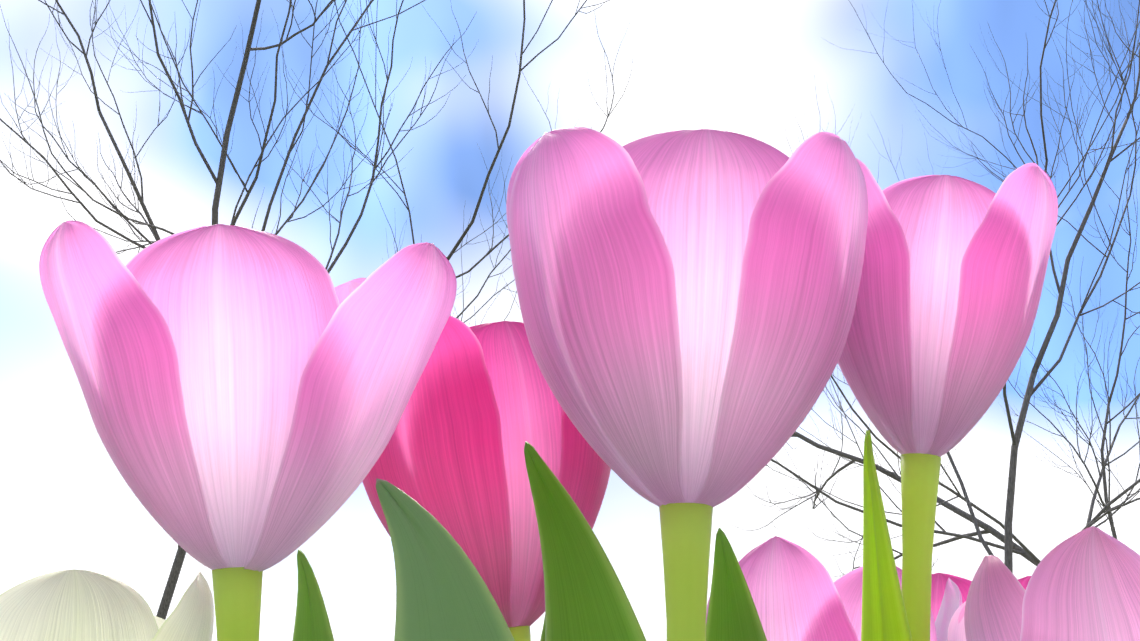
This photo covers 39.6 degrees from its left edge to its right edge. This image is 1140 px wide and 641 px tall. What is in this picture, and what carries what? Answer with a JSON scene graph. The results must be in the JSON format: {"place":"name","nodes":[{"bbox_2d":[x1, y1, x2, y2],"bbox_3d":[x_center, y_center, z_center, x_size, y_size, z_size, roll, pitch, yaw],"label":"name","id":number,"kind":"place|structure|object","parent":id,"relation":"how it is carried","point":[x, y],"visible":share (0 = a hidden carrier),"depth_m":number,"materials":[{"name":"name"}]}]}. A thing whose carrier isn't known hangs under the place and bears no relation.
{"place":"outdoors","nodes":[
{"label":"outdoors","id":0,"kind":"place"},
{"bbox_2d":[0,0,1139,640],"label":"sky","id":1,"kind":"structure","parent":0,"point":[744,67],"materials":[{"name":"white"}]},
{"label":"ground","id":2,"kind":"structure","parent":0,"visible":0},
{"bbox_2d":[0,569,213,640],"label":"tulip","id":3,"kind":"object","parent":2,"relation":"on","point":[74,605],"visible":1,"depth_m":0.27,"materials":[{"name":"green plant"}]},
{"bbox_2d":[39,220,456,640],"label":"tulip","id":4,"kind":"object","parent":2,"relation":"on","point":[247,393],"visible":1,"depth_m":0.26,"materials":[{"name":"pink plant"}]},
{"bbox_2d":[292,549,333,640],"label":"leaf","id":5,"kind":"object","parent":2,"relation":"on","point":[312,622],"visible":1,"depth_m":0.29,"materials":[{"name":"green plant"}]},
{"bbox_2d":[0,0,632,619],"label":"tree","id":6,"kind":"object","parent":2,"relation":"on","point":[174,572],"visible":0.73,"depth_m":25.82,"materials":[{"name":"black plant"}]},
{"bbox_2d":[376,478,514,640],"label":"leaf","id":7,"kind":"object","parent":2,"relation":"on","point":[443,592],"visible":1,"depth_m":0.24,"materials":[{"name":"green plant"}]},
{"bbox_2d":[362,316,610,640],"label":"tulip","id":8,"kind":"object","parent":2,"relation":"on","point":[483,406],"visible":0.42,"depth_m":0.34,"materials":[{"name":"pink plant"}]},
{"bbox_2d":[540,618,544,640],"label":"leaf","id":9,"kind":"object","parent":2,"relation":"on","point":[543,635],"visible":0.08,"depth_m":0.32,"materials":[{"name":"green plant"}]},
{"bbox_2d":[524,442,645,640],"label":"leaf","id":10,"kind":"object","parent":2,"relation":"on","point":[586,598],"visible":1,"depth_m":0.29,"materials":[{"name":"green plant"}]},
{"bbox_2d":[506,127,867,640],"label":"tulip","id":11,"kind":"object","parent":2,"relation":"on","point":[687,300],"visible":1,"depth_m":0.25,"materials":[{"name":"pink plant"}]},
{"bbox_2d":[706,528,766,640],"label":"leaf","id":12,"kind":"object","parent":2,"relation":"on","point":[732,615],"visible":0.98,"depth_m":0.32,"materials":[{"name":"green plant"}]},
{"bbox_2d":[487,121,1139,578],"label":"tree","id":13,"kind":"object","parent":2,"relation":"on","point":[1025,553],"visible":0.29,"depth_m":35.88,"materials":[{"name":"black plant"}]},
{"bbox_2d":[706,536,962,640],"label":"tulip","id":14,"kind":"object","parent":2,"relation":"on","point":[797,593],"visible":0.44,"depth_m":0.33,"materials":[{"name":"pink plant"}]},
{"bbox_2d":[861,430,911,640],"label":"leaf","id":15,"kind":"object","parent":2,"relation":"on","point":[884,616],"visible":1,"depth_m":0.29,"materials":[{"name":"green plant"}]},
{"bbox_2d":[850,571,1030,621],"bbox_3d":[0.121,0.225,0.463,0.069,0.304,0.074,-1,-20,1],"label":"tulip","id":16,"kind":"object","parent":2,"relation":"on","point":[938,582],"visible":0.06,"depth_m":0.48,"materials":[{"name":"pink plant"}]},
{"bbox_2d":[838,158,1057,640],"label":"tulip","id":17,"kind":"object","parent":2,"relation":"on","point":[954,269],"visible":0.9,"depth_m":0.29,"materials":[{"name":"pink plant"}]},
{"bbox_2d":[794,0,1139,572],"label":"tree","id":18,"kind":"object","parent":2,"relation":"on","point":[1015,437],"visible":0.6,"depth_m":27.58,"materials":[{"name":"black plant"}]},
{"bbox_2d":[948,526,1139,640],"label":"tulip","id":19,"kind":"object","parent":2,"relation":"on","point":[1083,585],"visible":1,"depth_m":0.25,"materials":[{"name":"pink plant"}]}
]}

